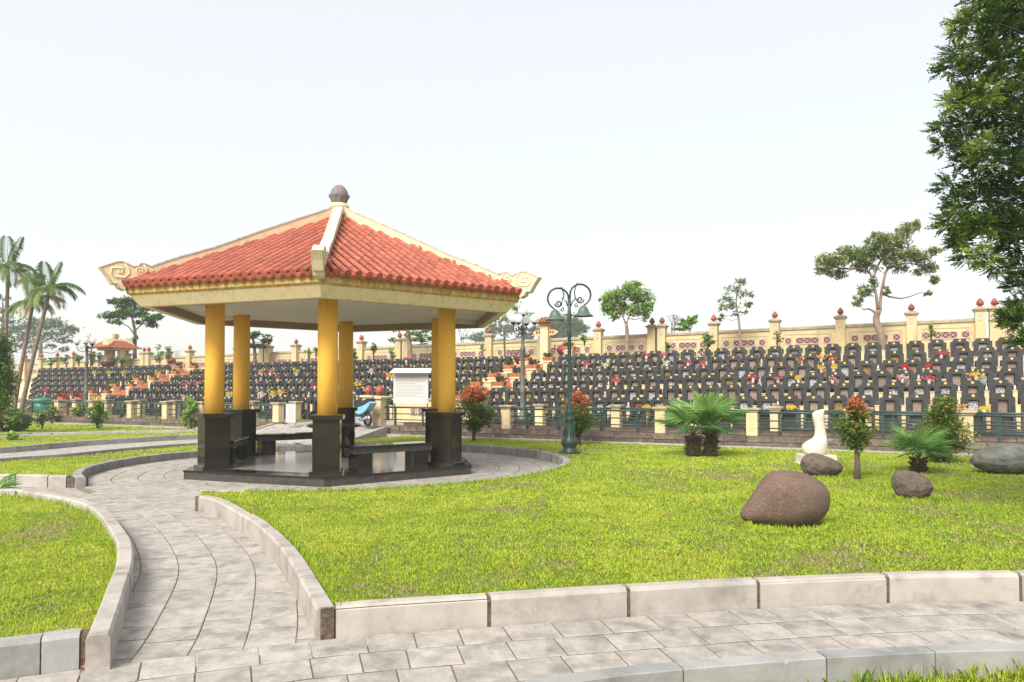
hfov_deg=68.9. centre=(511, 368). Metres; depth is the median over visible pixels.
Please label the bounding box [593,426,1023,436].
terrace
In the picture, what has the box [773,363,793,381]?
gravestone
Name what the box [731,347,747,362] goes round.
gravestone
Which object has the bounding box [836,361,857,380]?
gravestone
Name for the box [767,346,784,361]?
gravestone
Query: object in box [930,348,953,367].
gravestone
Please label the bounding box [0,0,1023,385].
sky
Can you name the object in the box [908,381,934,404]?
gravestone
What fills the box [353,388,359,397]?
gravestone
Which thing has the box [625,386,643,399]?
gravestone
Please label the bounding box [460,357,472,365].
gravestone
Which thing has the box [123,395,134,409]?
gravestone
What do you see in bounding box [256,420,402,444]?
entrance ramp
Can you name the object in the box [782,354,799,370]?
gravestone
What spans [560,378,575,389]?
gravestone
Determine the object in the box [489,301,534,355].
tree
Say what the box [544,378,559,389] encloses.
gravestone
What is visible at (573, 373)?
gravestone
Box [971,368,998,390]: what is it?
gravestone
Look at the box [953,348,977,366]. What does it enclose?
gravestone
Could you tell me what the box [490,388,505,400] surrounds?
gravestone
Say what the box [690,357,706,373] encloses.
gravestone
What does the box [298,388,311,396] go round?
gravestone
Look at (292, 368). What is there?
gravestone
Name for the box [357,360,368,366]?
gravestone
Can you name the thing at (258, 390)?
gravestone
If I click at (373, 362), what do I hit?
gravestone
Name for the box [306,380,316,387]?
gravestone
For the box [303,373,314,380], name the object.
gravestone
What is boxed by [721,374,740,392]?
gravestone
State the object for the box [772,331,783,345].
bush
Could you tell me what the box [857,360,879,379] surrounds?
gravestone
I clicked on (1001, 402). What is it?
gravestone
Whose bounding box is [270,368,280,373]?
gravestone
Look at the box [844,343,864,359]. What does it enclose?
gravestone
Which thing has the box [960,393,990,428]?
gravestone
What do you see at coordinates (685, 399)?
gravestone
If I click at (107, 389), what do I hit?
planter
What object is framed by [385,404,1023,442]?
railing fence
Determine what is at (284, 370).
gravestone
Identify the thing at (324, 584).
grass
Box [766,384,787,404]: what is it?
gravestone
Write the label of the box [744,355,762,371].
gravestone
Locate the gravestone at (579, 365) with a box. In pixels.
[576,361,591,370]
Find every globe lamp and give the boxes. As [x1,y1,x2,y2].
[73,332,96,413]
[508,306,538,420]
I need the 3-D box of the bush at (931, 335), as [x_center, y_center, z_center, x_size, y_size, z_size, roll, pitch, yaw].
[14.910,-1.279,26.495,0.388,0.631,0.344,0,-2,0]
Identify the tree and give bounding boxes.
[0,235,40,404]
[0,294,19,347]
[5,269,66,409]
[8,316,83,357]
[14,261,85,414]
[96,295,164,357]
[250,330,272,362]
[388,335,431,344]
[390,330,431,359]
[460,322,539,341]
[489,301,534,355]
[551,312,590,337]
[597,280,656,351]
[666,314,684,332]
[675,314,699,331]
[715,277,753,346]
[812,218,943,349]
[919,0,1023,348]
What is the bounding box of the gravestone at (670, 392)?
[663,385,682,399]
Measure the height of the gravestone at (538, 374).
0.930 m
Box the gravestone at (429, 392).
[428,388,430,397]
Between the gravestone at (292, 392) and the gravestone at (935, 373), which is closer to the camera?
the gravestone at (935, 373)
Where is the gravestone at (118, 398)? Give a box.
[109,395,124,414]
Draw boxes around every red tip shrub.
[455,384,502,440]
[559,390,600,444]
[828,394,878,479]
[907,394,979,461]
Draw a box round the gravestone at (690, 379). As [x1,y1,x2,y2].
[682,375,700,387]
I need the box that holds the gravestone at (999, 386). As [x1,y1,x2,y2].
[987,380,1017,403]
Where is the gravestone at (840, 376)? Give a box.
[826,371,848,391]
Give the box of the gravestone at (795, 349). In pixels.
[786,345,804,356]
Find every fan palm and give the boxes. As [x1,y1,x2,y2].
[652,389,752,456]
[877,422,959,472]
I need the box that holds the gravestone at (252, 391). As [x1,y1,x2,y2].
[250,388,254,395]
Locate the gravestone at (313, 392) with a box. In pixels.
[310,388,316,396]
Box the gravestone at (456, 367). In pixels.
[455,364,458,372]
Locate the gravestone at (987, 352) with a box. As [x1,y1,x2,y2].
[977,347,1002,366]
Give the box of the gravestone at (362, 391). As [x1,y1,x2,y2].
[359,388,372,396]
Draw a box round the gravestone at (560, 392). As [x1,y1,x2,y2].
[554,388,566,400]
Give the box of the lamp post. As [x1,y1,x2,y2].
[545,283,592,453]
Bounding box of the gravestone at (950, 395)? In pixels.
[933,394,960,427]
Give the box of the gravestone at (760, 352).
[749,347,765,362]
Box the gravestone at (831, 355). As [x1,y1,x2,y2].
[823,352,839,370]
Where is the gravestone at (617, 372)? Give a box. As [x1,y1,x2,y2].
[609,368,625,379]
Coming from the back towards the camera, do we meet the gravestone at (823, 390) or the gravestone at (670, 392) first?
the gravestone at (670, 392)
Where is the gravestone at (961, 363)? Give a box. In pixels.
[950,358,975,377]
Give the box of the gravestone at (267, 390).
[264,388,276,395]
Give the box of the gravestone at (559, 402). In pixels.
[551,397,566,425]
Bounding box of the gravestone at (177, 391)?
[173,388,183,395]
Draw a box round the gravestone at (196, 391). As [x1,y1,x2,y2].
[192,388,203,395]
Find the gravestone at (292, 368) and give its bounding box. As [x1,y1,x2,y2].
[290,367,300,373]
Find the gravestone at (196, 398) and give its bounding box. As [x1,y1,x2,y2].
[182,396,200,412]
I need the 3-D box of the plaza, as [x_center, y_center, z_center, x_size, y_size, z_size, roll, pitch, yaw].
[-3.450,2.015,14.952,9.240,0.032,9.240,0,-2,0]
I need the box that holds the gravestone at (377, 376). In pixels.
[370,372,382,380]
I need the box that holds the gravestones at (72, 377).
[27,362,288,413]
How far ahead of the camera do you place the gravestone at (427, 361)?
34.39 m
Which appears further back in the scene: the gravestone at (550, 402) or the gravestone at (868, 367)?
the gravestone at (550, 402)
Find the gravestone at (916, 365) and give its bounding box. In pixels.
[903,359,925,375]
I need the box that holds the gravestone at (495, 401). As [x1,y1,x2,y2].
[486,398,503,423]
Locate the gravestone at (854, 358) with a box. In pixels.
[843,352,860,369]
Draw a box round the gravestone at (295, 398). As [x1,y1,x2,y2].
[284,397,301,418]
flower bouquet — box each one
[257,390,266,398]
[581,361,590,368]
[611,378,620,385]
[642,351,649,358]
[683,358,691,365]
[746,374,759,383]
[772,375,782,383]
[786,405,797,409]
[794,375,801,382]
[816,354,827,361]
[817,364,825,373]
[828,356,836,364]
[829,375,835,384]
[831,364,837,370]
[896,374,908,383]
[899,363,911,369]
[921,375,937,384]
[924,363,932,368]
[935,349,950,357]
[965,370,984,379]
[978,406,990,414]
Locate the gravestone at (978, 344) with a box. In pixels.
[972,338,996,356]
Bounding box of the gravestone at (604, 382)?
[593,377,609,389]
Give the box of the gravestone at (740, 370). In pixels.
[734,364,752,382]
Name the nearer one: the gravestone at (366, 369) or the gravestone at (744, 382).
the gravestone at (744, 382)
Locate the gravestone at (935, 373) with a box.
[920,369,945,390]
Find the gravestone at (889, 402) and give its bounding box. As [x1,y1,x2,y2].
[879,394,905,428]
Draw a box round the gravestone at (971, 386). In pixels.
[960,380,989,403]
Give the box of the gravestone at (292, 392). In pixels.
[287,388,299,396]
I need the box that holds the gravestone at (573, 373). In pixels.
[561,369,576,379]
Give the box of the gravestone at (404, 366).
[398,365,409,367]
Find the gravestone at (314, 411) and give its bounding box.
[306,397,316,419]
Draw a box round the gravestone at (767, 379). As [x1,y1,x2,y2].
[761,373,782,392]
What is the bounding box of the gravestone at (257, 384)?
[253,381,263,387]
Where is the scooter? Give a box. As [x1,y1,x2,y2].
[353,386,376,426]
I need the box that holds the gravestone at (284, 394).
[275,388,288,396]
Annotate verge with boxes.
[27,412,312,422]
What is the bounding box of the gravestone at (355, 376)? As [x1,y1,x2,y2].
[353,373,358,379]
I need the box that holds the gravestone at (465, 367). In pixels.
[459,364,471,372]
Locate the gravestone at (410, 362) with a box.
[401,358,412,366]
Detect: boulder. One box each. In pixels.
[740,470,829,526]
[800,453,842,476]
[891,470,933,499]
[970,443,1023,473]
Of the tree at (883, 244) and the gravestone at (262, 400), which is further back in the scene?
the gravestone at (262, 400)
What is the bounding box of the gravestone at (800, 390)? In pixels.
[788,383,810,405]
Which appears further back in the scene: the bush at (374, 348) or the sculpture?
the bush at (374, 348)
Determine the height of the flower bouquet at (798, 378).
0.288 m
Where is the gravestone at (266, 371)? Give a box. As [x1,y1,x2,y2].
[260,368,270,373]
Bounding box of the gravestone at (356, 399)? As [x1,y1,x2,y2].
[354,397,361,402]
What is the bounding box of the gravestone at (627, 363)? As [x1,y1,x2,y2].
[623,359,638,370]
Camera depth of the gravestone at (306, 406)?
29.90 m
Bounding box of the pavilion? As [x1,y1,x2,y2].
[89,334,141,365]
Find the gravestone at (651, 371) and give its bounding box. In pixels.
[643,367,659,378]
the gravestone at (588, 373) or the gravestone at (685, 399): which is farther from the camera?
the gravestone at (588, 373)
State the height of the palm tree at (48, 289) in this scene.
6.166 m
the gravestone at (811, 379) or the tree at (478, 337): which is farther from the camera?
the tree at (478, 337)
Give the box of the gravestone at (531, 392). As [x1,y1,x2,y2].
[525,388,537,399]
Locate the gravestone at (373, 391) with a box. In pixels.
[372,388,385,395]
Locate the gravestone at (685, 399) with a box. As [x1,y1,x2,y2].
[667,396,689,425]
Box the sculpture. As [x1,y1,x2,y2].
[796,409,836,464]
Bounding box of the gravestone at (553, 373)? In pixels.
[546,370,560,380]
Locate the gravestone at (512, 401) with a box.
[499,398,519,424]
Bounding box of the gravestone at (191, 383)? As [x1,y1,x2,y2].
[185,381,195,387]
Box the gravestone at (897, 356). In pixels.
[886,350,906,368]
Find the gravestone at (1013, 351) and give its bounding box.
[1001,346,1023,365]
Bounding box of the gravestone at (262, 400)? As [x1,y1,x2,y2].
[254,396,266,412]
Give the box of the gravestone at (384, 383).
[377,380,390,388]
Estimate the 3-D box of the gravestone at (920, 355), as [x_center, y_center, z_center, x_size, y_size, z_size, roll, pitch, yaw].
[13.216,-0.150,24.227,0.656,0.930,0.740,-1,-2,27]
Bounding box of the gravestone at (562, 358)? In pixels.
[558,354,571,363]
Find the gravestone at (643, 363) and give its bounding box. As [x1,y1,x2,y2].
[639,359,655,369]
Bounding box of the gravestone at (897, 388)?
[883,382,908,404]
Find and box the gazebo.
[98,185,541,486]
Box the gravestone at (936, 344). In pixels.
[928,340,950,357]
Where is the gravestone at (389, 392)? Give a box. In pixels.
[385,388,392,396]
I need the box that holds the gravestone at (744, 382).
[741,374,761,392]
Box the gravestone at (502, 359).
[499,356,512,375]
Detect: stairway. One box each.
[64,371,188,413]
[486,364,542,394]
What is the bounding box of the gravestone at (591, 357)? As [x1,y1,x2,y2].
[587,353,601,362]
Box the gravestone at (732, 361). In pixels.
[726,356,744,372]
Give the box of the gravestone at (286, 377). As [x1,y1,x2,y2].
[282,374,293,380]
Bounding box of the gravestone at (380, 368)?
[374,365,386,372]
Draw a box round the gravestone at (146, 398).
[141,396,151,409]
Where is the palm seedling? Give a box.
[0,470,22,488]
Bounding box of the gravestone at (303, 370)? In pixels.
[300,367,310,373]
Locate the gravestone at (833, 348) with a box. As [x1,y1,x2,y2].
[824,344,843,360]
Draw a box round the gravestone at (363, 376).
[358,373,369,379]
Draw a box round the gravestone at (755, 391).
[744,384,765,404]
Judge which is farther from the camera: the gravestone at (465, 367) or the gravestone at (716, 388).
the gravestone at (465, 367)
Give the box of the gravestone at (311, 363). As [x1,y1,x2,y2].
[306,361,317,366]
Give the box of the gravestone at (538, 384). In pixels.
[528,379,543,389]
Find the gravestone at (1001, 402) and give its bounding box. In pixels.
[989,393,1020,428]
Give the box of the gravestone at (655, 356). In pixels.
[648,351,662,361]
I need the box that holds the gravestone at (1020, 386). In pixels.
[1015,380,1023,403]
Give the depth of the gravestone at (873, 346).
25.94 m
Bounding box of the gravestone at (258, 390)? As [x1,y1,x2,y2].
[254,388,265,395]
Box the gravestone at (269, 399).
[258,396,278,418]
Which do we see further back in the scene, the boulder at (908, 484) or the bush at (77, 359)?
the bush at (77, 359)
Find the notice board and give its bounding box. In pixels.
[390,368,430,424]
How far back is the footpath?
5.97 m
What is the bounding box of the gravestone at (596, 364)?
[592,360,606,370]
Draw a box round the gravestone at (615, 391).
[607,386,624,399]
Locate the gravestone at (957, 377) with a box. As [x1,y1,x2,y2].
[945,369,971,390]
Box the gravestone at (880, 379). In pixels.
[872,370,895,391]
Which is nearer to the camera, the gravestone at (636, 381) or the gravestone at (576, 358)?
the gravestone at (636, 381)
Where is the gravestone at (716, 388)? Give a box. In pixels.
[702,385,722,399]
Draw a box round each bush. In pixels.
[33,408,48,428]
[45,357,58,367]
[45,404,60,423]
[59,354,69,367]
[70,401,86,416]
[74,353,83,366]
[86,401,109,428]
[88,351,98,366]
[97,352,102,366]
[115,356,128,365]
[115,404,126,417]
[154,344,164,364]
[164,346,172,364]
[180,396,198,428]
[304,347,311,360]
[313,347,317,359]
[353,347,357,359]
[370,342,377,358]
[388,348,395,359]
[579,334,586,345]
[665,341,670,350]
[701,332,715,348]
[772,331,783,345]
[927,323,936,340]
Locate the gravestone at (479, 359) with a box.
[473,356,485,364]
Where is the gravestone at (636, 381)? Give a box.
[627,376,644,388]
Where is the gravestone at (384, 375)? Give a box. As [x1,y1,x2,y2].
[382,372,392,380]
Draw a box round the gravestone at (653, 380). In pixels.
[643,376,663,394]
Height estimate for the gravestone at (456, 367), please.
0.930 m
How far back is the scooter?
22.82 m
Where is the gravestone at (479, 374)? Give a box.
[471,371,486,385]
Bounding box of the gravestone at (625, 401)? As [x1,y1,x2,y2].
[607,397,629,426]
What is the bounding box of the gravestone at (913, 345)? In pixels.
[906,341,927,358]
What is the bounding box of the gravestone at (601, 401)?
[589,397,610,426]
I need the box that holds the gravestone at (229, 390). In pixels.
[224,388,232,395]
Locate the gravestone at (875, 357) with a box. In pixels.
[864,351,885,368]
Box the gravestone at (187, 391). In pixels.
[183,388,193,395]
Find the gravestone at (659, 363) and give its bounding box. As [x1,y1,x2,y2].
[656,358,672,369]
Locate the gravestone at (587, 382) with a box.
[576,377,592,389]
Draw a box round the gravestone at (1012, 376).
[997,368,1023,389]
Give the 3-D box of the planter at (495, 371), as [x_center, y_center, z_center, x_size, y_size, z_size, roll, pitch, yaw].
[-0.709,0.121,29.852,0.556,0.464,0.624,1,-2,-32]
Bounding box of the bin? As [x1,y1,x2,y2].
[32,398,51,414]
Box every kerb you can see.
[0,429,197,434]
[0,431,197,435]
[0,434,197,452]
[0,442,197,461]
[0,474,87,487]
[0,488,133,672]
[0,628,89,679]
[33,422,197,428]
[73,444,310,487]
[195,495,334,639]
[200,489,244,495]
[247,442,569,492]
[256,423,273,429]
[320,570,1023,639]
[355,427,385,444]
[386,434,972,455]
[521,643,1023,681]
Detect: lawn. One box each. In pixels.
[0,498,110,636]
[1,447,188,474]
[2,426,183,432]
[203,436,1023,600]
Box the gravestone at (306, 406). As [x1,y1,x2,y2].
[301,397,314,419]
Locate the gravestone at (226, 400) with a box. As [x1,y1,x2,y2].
[224,396,232,407]
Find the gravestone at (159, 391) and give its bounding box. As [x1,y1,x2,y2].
[155,388,165,395]
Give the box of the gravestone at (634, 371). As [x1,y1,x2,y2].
[626,367,642,378]
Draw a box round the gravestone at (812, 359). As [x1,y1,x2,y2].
[802,353,819,370]
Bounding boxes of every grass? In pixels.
[0,431,197,446]
[209,492,349,605]
[245,462,569,492]
[744,519,831,531]
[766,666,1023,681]
[808,474,842,478]
[895,495,933,501]
[977,472,1023,478]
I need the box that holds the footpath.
[17,489,367,681]
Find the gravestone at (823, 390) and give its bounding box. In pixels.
[811,383,833,404]
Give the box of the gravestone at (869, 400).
[853,395,878,428]
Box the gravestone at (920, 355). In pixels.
[908,349,929,367]
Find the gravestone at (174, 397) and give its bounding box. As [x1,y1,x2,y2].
[169,396,180,399]
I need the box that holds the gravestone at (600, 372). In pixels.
[593,368,608,379]
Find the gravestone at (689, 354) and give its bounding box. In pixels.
[680,349,695,359]
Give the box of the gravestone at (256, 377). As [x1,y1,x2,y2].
[252,374,261,380]
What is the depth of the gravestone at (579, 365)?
29.66 m
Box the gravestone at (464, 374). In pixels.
[458,371,470,379]
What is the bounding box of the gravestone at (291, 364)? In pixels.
[287,362,297,367]
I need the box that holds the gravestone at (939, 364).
[926,358,950,378]
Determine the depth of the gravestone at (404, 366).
33.59 m
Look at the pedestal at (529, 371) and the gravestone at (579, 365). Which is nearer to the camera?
the gravestone at (579, 365)
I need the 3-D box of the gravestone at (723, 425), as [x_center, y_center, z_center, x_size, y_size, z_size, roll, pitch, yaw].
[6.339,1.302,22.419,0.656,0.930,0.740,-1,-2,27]
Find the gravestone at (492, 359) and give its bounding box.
[486,356,498,364]
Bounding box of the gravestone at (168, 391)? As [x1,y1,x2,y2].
[164,388,174,395]
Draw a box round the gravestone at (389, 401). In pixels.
[386,397,393,418]
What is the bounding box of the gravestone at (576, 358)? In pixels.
[572,354,586,363]
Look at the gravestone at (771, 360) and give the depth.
26.38 m
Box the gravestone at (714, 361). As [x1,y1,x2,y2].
[708,356,725,372]
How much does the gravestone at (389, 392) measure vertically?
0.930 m
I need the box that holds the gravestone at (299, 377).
[292,373,303,380]
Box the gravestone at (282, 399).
[270,397,289,418]
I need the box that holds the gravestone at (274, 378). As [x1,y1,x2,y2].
[272,374,282,380]
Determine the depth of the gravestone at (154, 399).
34.05 m
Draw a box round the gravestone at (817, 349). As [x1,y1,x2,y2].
[805,345,824,355]
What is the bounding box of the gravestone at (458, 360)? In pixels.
[455,357,460,365]
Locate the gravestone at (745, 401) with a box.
[732,396,756,426]
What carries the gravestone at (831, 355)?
on the terrace
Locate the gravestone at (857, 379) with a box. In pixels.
[849,371,872,391]
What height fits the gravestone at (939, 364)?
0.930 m
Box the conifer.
[0,324,24,420]
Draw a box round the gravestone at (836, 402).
[828,395,849,428]
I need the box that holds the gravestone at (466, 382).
[456,379,470,393]
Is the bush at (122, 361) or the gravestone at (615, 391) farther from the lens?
the bush at (122, 361)
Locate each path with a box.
[0,439,197,457]
[0,486,87,494]
[0,601,1023,681]
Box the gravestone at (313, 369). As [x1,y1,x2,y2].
[310,367,316,372]
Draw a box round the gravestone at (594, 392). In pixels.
[589,387,606,399]
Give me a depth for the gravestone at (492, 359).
32.88 m
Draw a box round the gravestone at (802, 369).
[793,362,814,380]
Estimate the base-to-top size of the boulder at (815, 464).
0.402 m
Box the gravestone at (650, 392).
[643,386,662,399]
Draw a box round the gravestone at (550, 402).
[533,398,554,424]
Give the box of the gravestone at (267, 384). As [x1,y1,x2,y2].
[263,381,274,387]
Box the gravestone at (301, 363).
[297,361,307,366]
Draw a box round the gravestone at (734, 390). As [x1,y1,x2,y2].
[723,384,743,405]
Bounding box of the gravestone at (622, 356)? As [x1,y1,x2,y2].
[617,352,631,361]
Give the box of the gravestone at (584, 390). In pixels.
[572,387,588,396]
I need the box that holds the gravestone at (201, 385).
[194,381,203,387]
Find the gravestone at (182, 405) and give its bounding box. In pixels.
[179,396,190,415]
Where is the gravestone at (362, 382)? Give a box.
[353,380,365,388]
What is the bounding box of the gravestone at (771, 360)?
[763,354,782,371]
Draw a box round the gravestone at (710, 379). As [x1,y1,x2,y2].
[701,375,720,392]
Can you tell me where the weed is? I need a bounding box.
[4,430,21,440]
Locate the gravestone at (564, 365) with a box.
[562,361,576,371]
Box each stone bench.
[230,436,249,464]
[256,432,311,455]
[343,441,433,471]
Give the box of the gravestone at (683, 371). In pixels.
[678,366,695,378]
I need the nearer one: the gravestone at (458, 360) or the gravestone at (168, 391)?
the gravestone at (458, 360)
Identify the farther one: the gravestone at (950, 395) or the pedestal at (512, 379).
the pedestal at (512, 379)
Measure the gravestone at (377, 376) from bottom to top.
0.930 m
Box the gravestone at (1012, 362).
[1000,356,1023,377]
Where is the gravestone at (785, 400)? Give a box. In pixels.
[780,395,803,427]
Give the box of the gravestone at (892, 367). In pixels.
[880,360,902,379]
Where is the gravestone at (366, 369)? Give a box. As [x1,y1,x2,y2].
[363,366,375,372]
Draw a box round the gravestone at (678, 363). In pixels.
[673,357,689,373]
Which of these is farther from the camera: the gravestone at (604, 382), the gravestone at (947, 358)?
the gravestone at (604, 382)
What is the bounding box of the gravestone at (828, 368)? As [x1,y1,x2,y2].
[814,362,831,380]
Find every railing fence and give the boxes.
[9,399,286,421]
[11,398,302,418]
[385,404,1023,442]
[480,404,1023,436]
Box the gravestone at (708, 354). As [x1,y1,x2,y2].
[698,349,713,364]
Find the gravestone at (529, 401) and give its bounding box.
[516,398,537,424]
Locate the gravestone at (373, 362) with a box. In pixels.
[368,359,379,365]
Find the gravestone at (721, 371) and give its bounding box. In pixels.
[715,365,733,382]
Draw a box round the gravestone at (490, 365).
[485,363,499,376]
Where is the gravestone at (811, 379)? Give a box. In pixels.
[804,372,826,392]
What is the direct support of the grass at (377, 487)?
on the lawn at (770, 574)
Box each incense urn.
[99,354,115,366]
[168,357,175,364]
[511,351,530,364]
[554,343,564,355]
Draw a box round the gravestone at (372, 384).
[364,380,377,388]
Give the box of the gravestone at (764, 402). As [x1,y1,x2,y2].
[757,396,778,427]
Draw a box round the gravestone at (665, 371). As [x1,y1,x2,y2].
[660,366,677,378]
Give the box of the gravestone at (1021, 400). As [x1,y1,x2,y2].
[1018,393,1023,428]
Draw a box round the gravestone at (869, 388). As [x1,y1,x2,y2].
[858,382,882,404]
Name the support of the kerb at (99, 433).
on the ground
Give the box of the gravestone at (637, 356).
[632,351,645,361]
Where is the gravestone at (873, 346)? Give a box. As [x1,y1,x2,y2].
[864,342,884,358]
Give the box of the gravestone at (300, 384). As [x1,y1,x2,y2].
[295,381,307,387]
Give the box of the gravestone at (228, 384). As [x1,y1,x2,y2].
[224,381,232,387]
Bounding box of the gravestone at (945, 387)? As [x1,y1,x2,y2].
[934,381,961,404]
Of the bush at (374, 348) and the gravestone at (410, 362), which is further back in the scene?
the bush at (374, 348)
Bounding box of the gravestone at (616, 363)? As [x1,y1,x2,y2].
[607,360,622,370]
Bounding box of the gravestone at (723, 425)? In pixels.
[715,396,733,426]
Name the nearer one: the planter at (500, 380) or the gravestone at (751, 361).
the gravestone at (751, 361)
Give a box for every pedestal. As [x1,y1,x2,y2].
[88,393,97,399]
[100,393,113,398]
[110,387,120,392]
[125,387,137,394]
[133,380,143,384]
[147,380,159,387]
[156,374,165,378]
[483,381,495,388]
[486,377,496,381]
[492,386,507,389]
[501,373,509,379]
[503,369,513,372]
[509,377,519,387]
[526,369,539,380]
[542,361,555,371]
[563,350,575,355]
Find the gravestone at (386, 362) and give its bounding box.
[379,359,390,365]
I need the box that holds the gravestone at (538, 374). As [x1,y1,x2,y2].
[531,370,545,380]
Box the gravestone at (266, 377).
[262,374,272,380]
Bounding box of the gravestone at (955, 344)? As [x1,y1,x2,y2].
[950,339,973,356]
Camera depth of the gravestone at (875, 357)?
24.89 m
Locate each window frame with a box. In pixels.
[410,406,416,413]
[418,406,425,413]
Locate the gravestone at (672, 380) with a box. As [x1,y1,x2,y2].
[662,375,681,394]
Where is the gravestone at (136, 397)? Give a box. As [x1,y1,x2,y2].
[125,396,141,414]
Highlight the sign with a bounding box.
[285,404,295,424]
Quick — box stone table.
[306,423,360,457]
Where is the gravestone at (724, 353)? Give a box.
[714,348,731,363]
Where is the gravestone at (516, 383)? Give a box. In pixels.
[513,379,527,387]
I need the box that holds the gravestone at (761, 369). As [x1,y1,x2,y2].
[753,363,772,378]
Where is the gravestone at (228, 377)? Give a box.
[224,375,232,380]
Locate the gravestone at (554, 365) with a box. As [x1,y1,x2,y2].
[547,362,561,371]
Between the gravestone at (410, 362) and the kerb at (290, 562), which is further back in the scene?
the gravestone at (410, 362)
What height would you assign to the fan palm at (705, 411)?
1.513 m
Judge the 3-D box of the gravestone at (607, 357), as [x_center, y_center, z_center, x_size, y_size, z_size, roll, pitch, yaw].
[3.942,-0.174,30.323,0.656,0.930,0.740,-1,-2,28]
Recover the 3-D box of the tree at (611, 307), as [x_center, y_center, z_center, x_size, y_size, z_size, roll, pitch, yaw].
[4.940,-2.102,31.809,2.625,3.343,1.678,0,-2,0]
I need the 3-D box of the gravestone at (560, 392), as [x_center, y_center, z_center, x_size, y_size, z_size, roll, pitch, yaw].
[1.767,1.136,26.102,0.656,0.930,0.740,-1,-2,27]
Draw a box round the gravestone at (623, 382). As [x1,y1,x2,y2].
[610,377,627,388]
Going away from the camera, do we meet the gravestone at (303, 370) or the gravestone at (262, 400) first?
the gravestone at (262, 400)
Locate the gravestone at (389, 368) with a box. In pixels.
[386,365,398,371]
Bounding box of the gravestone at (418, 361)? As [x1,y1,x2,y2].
[413,358,424,366]
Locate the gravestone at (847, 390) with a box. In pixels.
[834,383,858,398]
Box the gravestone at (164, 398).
[152,396,170,415]
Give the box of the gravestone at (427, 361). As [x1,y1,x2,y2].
[424,358,430,364]
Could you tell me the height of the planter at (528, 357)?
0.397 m
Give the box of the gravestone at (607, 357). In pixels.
[602,353,616,362]
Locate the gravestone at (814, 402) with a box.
[803,395,827,427]
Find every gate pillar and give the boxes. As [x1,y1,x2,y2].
[360,385,376,421]
[370,385,389,425]
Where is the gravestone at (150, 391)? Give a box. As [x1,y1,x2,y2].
[146,388,155,395]
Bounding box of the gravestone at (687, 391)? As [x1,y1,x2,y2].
[682,385,702,399]
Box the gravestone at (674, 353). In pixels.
[664,350,680,360]
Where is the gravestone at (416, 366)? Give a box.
[410,365,421,367]
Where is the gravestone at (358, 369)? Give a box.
[353,366,364,373]
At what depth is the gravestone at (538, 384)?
27.97 m
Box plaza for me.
[77,452,557,498]
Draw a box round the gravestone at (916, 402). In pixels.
[906,394,930,428]
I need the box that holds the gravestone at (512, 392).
[505,388,519,400]
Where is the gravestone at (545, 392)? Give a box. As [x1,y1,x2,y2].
[538,388,554,400]
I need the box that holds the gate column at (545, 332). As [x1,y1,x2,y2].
[531,317,557,363]
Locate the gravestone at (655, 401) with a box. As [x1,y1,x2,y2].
[647,397,669,426]
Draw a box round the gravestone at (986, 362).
[974,357,1000,377]
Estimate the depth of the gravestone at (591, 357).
30.71 m
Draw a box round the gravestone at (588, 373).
[577,369,592,379]
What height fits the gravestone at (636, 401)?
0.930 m
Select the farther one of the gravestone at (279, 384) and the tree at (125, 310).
the tree at (125, 310)
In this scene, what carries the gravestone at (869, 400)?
on the terrace
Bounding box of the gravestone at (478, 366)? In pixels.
[472,363,485,372]
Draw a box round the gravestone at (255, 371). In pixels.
[251,368,261,373]
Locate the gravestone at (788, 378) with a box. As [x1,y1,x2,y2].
[782,372,803,392]
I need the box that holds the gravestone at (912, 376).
[896,370,920,391]
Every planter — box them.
[55,392,67,399]
[72,393,83,400]
[88,387,96,392]
[102,385,112,392]
[108,379,119,386]
[125,379,136,386]
[132,374,142,380]
[148,373,158,379]
[154,369,164,374]
[170,368,179,373]
[173,361,183,368]
[189,362,198,368]
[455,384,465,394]
[455,390,463,398]
[470,376,483,385]
[480,386,489,395]
[487,366,501,376]
[492,374,507,385]
[503,360,516,368]
[510,366,519,376]
[519,353,531,360]
[526,358,540,368]
[542,352,554,360]
[563,342,575,349]
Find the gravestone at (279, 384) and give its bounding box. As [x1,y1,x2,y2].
[273,381,285,387]
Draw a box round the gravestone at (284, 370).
[280,368,290,373]
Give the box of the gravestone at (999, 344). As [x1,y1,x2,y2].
[995,337,1019,355]
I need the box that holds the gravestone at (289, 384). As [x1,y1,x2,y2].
[284,381,295,387]
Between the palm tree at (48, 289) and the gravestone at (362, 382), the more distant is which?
the gravestone at (362, 382)
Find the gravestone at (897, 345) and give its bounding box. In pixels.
[885,341,906,358]
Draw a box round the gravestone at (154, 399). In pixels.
[145,396,160,415]
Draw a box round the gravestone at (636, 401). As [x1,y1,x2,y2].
[627,397,649,426]
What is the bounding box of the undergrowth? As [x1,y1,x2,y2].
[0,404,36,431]
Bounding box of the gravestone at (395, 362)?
[390,359,401,365]
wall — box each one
[8,298,1023,381]
[31,415,287,427]
[390,425,1023,453]
[392,398,486,422]
[403,422,1023,442]
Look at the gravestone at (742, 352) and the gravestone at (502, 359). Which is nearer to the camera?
the gravestone at (742, 352)
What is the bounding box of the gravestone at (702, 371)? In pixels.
[696,365,714,383]
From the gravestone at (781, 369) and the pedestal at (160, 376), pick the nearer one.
the gravestone at (781, 369)

